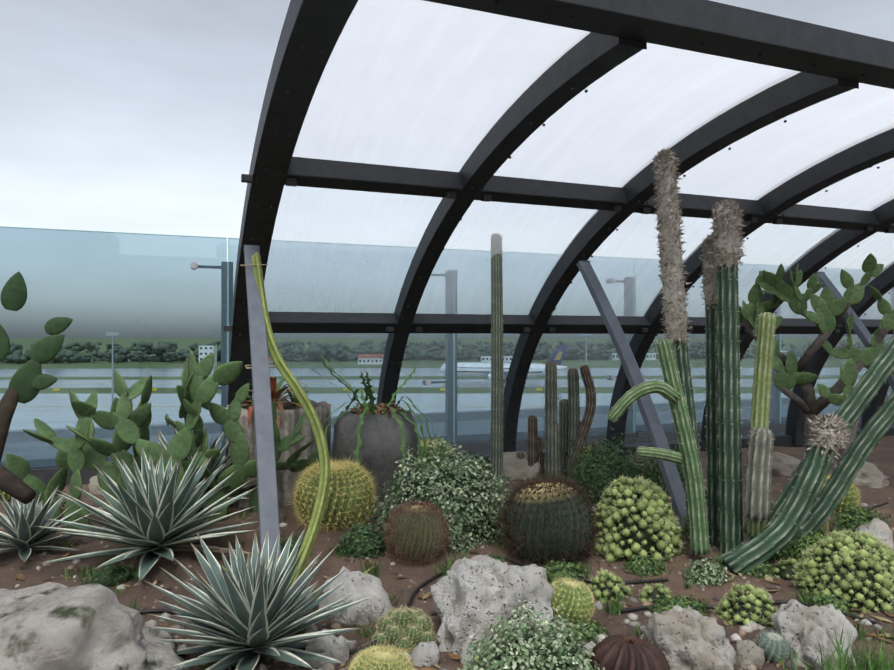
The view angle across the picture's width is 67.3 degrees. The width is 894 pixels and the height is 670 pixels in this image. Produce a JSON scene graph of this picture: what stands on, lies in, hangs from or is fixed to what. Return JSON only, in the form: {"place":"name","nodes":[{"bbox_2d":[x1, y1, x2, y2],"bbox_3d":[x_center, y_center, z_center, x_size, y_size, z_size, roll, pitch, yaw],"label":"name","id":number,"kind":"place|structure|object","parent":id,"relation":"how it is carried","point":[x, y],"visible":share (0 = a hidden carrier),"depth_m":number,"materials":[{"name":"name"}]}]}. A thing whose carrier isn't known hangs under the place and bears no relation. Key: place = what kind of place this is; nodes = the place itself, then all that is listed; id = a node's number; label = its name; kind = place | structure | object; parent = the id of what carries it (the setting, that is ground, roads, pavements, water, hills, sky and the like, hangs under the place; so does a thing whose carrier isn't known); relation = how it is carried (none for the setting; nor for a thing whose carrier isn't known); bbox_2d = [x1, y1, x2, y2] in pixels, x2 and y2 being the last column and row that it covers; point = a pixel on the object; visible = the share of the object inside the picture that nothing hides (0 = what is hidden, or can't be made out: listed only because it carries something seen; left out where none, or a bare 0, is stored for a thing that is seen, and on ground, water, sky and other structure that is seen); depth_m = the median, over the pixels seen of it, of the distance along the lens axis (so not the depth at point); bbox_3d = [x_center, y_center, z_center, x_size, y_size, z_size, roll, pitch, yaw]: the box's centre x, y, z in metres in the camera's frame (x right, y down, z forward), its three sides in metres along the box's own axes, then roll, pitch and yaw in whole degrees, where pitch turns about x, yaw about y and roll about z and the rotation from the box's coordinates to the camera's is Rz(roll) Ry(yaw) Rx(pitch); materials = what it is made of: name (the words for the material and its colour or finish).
{"place":"outdoors","nodes":[
{"label":"outdoors","id":0,"kind":"place"},
{"bbox_2d":[0,464,35,503],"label":"trunk","id":1,"kind":"object","parent":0,"point":[15,486],"visible":1,"depth_m":3.12,"materials":[{"name":"wood"}]},
{"bbox_2d":[0,338,663,393],"bbox_3d":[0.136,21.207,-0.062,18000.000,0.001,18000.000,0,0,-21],"label":"airfield ground","id":2,"kind":"structure","parent":0,"point":[138,365],"depth_m":513.02,"materials":[{"name":"green plant"}]},
{"bbox_2d":[0,339,657,363],"bbox_3d":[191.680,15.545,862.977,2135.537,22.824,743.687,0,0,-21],"label":"tree belt","id":3,"kind":"object","parent":2,"relation":"on","point":[16,349],"depth_m":577.18,"materials":[{"name":"green plant"}]},
{"bbox_2d":[199,346,655,367],"bbox_3d":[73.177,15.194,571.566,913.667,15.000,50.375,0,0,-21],"label":"buildings","id":4,"kind":"structure","parent":2,"relation":"on","point":[206,352],"depth_m":513.69,"materials":[{"name":"white"}]},
{"bbox_2d":[0,402,893,485],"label":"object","id":5,"kind":"structure","parent":2,"relation":"on","point":[45,474],"depth_m":6.86,"materials":[{"name":"concrete"}]},
{"bbox_2d":[0,226,893,467],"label":"glass balustrade","id":6,"kind":"object","parent":5,"relation":"on","point":[830,370],"visible":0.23,"depth_m":6.86,"materials":[{"name":"teal"}]},
{"bbox_2d":[191,262,889,455],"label":"balustrade posts","id":7,"kind":"object","parent":5,"relation":"on","point":[224,313],"visible":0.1,"depth_m":6.78,"materials":[{"name":"grey metal"}]},
{"bbox_2d":[0,353,668,429],"bbox_3d":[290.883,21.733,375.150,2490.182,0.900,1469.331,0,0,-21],"label":"airfield pavement","id":8,"kind":"structure","parent":0,"point":[53,417],"depth_m":241.99,"materials":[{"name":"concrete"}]},
{"bbox_2d":[106,332,588,405],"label":"apron masts","id":9,"kind":"object","parent":8,"relation":"on","point":[113,333],"depth_m":186.38},
{"bbox_2d":[440,345,566,380],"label":"aircraft","id":10,"kind":"object","parent":8,"relation":"on","point":[505,368],"depth_m":323.88,"materials":[{"name":"white metal"}]},
{"bbox_2d":[0,435,893,669],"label":"soil","id":11,"kind":"structure","parent":0,"point":[881,457],"depth_m":3.40,"materials":[{"name":"soil"}]},
{"bbox_2d":[0,272,72,462],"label":"prickly pear","id":12,"kind":"object","parent":11,"relation":"on","point":[29,381],"visible":1,"depth_m":2.29,"materials":[{"name":"plant"}]},
{"bbox_2d":[0,582,190,669],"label":"mossy boulder","id":13,"kind":"object","parent":11,"relation":"on","point":[59,626],"visible":1,"depth_m":2.09,"materials":[{"name":"grey stone"}]},
{"bbox_2d":[5,350,318,529],"bbox_3d":[-1.781,0.661,4.307,1.961,1.132,0.884,0,0,-11],"label":"prickly pear","id":14,"kind":"object","parent":11,"relation":"on","point":[196,390],"visible":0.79,"depth_m":4.17,"materials":[{"name":"plant"}]},
{"bbox_2d":[0,428,372,669],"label":"agaves","id":15,"kind":"object","parent":11,"relation":"on","point":[241,610],"visible":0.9,"depth_m":2.82,"materials":[{"name":"plant"}]},
{"bbox_2d":[225,399,330,507],"bbox_3d":[-1.240,0.871,4.966,0.762,0.739,0.714,0,0,-21],"label":"stump planter","id":16,"kind":"object","parent":11,"relation":"on","point":[289,420],"visible":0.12,"depth_m":4.67,"materials":[{"name":"wood"}]},
{"bbox_2d":[228,377,309,427],"bbox_3d":[-1.286,0.538,4.866,0.685,0.501,0.704,0,0,-21],"label":"stump bromeliad","id":17,"kind":"object","parent":16,"relation":"on","point":[276,392],"visible":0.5,"depth_m":4.83,"materials":[{"name":"plant"}]},
{"bbox_2d":[222,252,372,597],"bbox_3d":[-0.871,0.353,3.461,0.748,1.722,1.480,0,0,-21],"label":"dragon fruit stem","id":18,"kind":"object","parent":11,"relation":"on","point":[312,531],"visible":0.62,"depth_m":3.51,"materials":[{"name":"plant"}]},
{"bbox_2d":[332,409,417,496],"bbox_3d":[-0.513,0.880,4.809,0.620,0.680,0.562,0,0,-1],"label":"rock planter","id":19,"kind":"object","parent":11,"relation":"on","point":[380,453],"visible":0.6,"depth_m":4.58,"materials":[{"name":"grey stone"}]},
{"bbox_2d":[309,355,437,469],"bbox_3d":[-0.545,0.626,4.794,0.922,0.978,0.916,0,0,-21],"label":"plant","id":20,"kind":"object","parent":19,"relation":"on","point":[369,408],"visible":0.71,"depth_m":4.65,"materials":[{"name":"plant"}]},
{"bbox_2d":[0,437,862,669],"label":"barrel cactus","id":21,"kind":"object","parent":11,"relation":"on","point":[548,519],"visible":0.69,"depth_m":3.42,"materials":[{"name":"plant"}]},
{"bbox_2d":[0,469,893,669],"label":"pebbles","id":22,"kind":"object","parent":11,"relation":"on","point":[751,626],"visible":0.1,"depth_m":2.81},
{"bbox_2d":[0,475,893,669],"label":"stones","id":23,"kind":"object","parent":11,"relation":"on","point":[458,656],"visible":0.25,"depth_m":3.05,"materials":[{"name":"grey stone"}]},
{"bbox_2d":[27,427,893,669],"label":"groundcover shrubs","id":24,"kind":"object","parent":11,"relation":"on","point":[463,498],"visible":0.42,"depth_m":3.66,"materials":[{"name":"plant"}]},
{"bbox_2d":[53,484,893,669],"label":"ground cover plants","id":25,"kind":"object","parent":11,"relation":"on","point":[638,566],"visible":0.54,"depth_m":3.24,"materials":[{"name":"plant"}]},
{"bbox_2d":[88,452,893,669],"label":"rocks","id":26,"kind":"object","parent":11,"relation":"on","point":[476,594],"visible":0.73,"depth_m":2.54,"materials":[{"name":"stone"}]},
{"bbox_2d":[139,502,888,653],"bbox_3d":[1.055,1.183,3.235,4.941,0.061,1.376,0,0,-21],"label":"irrigation hose","id":27,"kind":"object","parent":11,"relation":"on","point":[416,590],"visible":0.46,"depth_m":2.98,"materials":[{"name":"black"}]},
{"bbox_2d":[488,233,599,481],"bbox_3d":[0.804,0.177,5.273,1.014,1.932,0.356,0,0,-21],"label":"columnar cactus","id":28,"kind":"object","parent":11,"relation":"on","point":[565,430],"depth_m":5.16,"materials":[{"name":"plant"}]},
{"bbox_2d":[224,0,893,463],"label":"canopy frame","id":29,"kind":"object","parent":11,"relation":"on","point":[826,62],"visible":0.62,"depth_m":4.02,"materials":[{"name":"black metal"}]},
{"bbox_2d":[252,0,893,460],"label":"glass roof panels","id":30,"kind":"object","parent":29,"relation":"attached to","point":[420,84],"depth_m":3.85,"materials":[{"name":"glass"}]},
{"bbox_2d":[243,244,893,560],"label":"canopy props","id":31,"kind":"object","parent":11,"relation":"on","point":[266,471],"visible":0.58,"depth_m":3.96,"materials":[{"name":"grey metal"}]},
{"bbox_2d":[473,473,893,667],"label":"mammillaria clusters","id":32,"kind":"object","parent":11,"relation":"on","point":[855,569],"visible":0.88,"depth_m":3.09,"materials":[{"name":"plant"}]},
{"bbox_2d":[606,148,893,574],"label":"columnar cactus","id":33,"kind":"object","parent":11,"relation":"on","point":[794,510],"visible":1,"depth_m":3.54,"materials":[{"name":"plant"}]},
{"bbox_2d":[739,253,893,465],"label":"prickly pear cactus","id":34,"kind":"object","parent":11,"relation":"on","point":[826,318],"visible":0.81,"depth_m":4.97,"materials":[{"name":"green plant"}]},
{"bbox_2d":[774,523,893,669],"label":"grass","id":35,"kind":"structure","parent":11,"relation":"on","point":[875,663],"depth_m":2.28,"materials":[{"name":"plant"}]},
{"bbox_2d":[0,0,893,338],"label":"sky","id":36,"kind":"structure","parent":0,"point":[125,116],"materials":[{"name":"white"}]}
]}

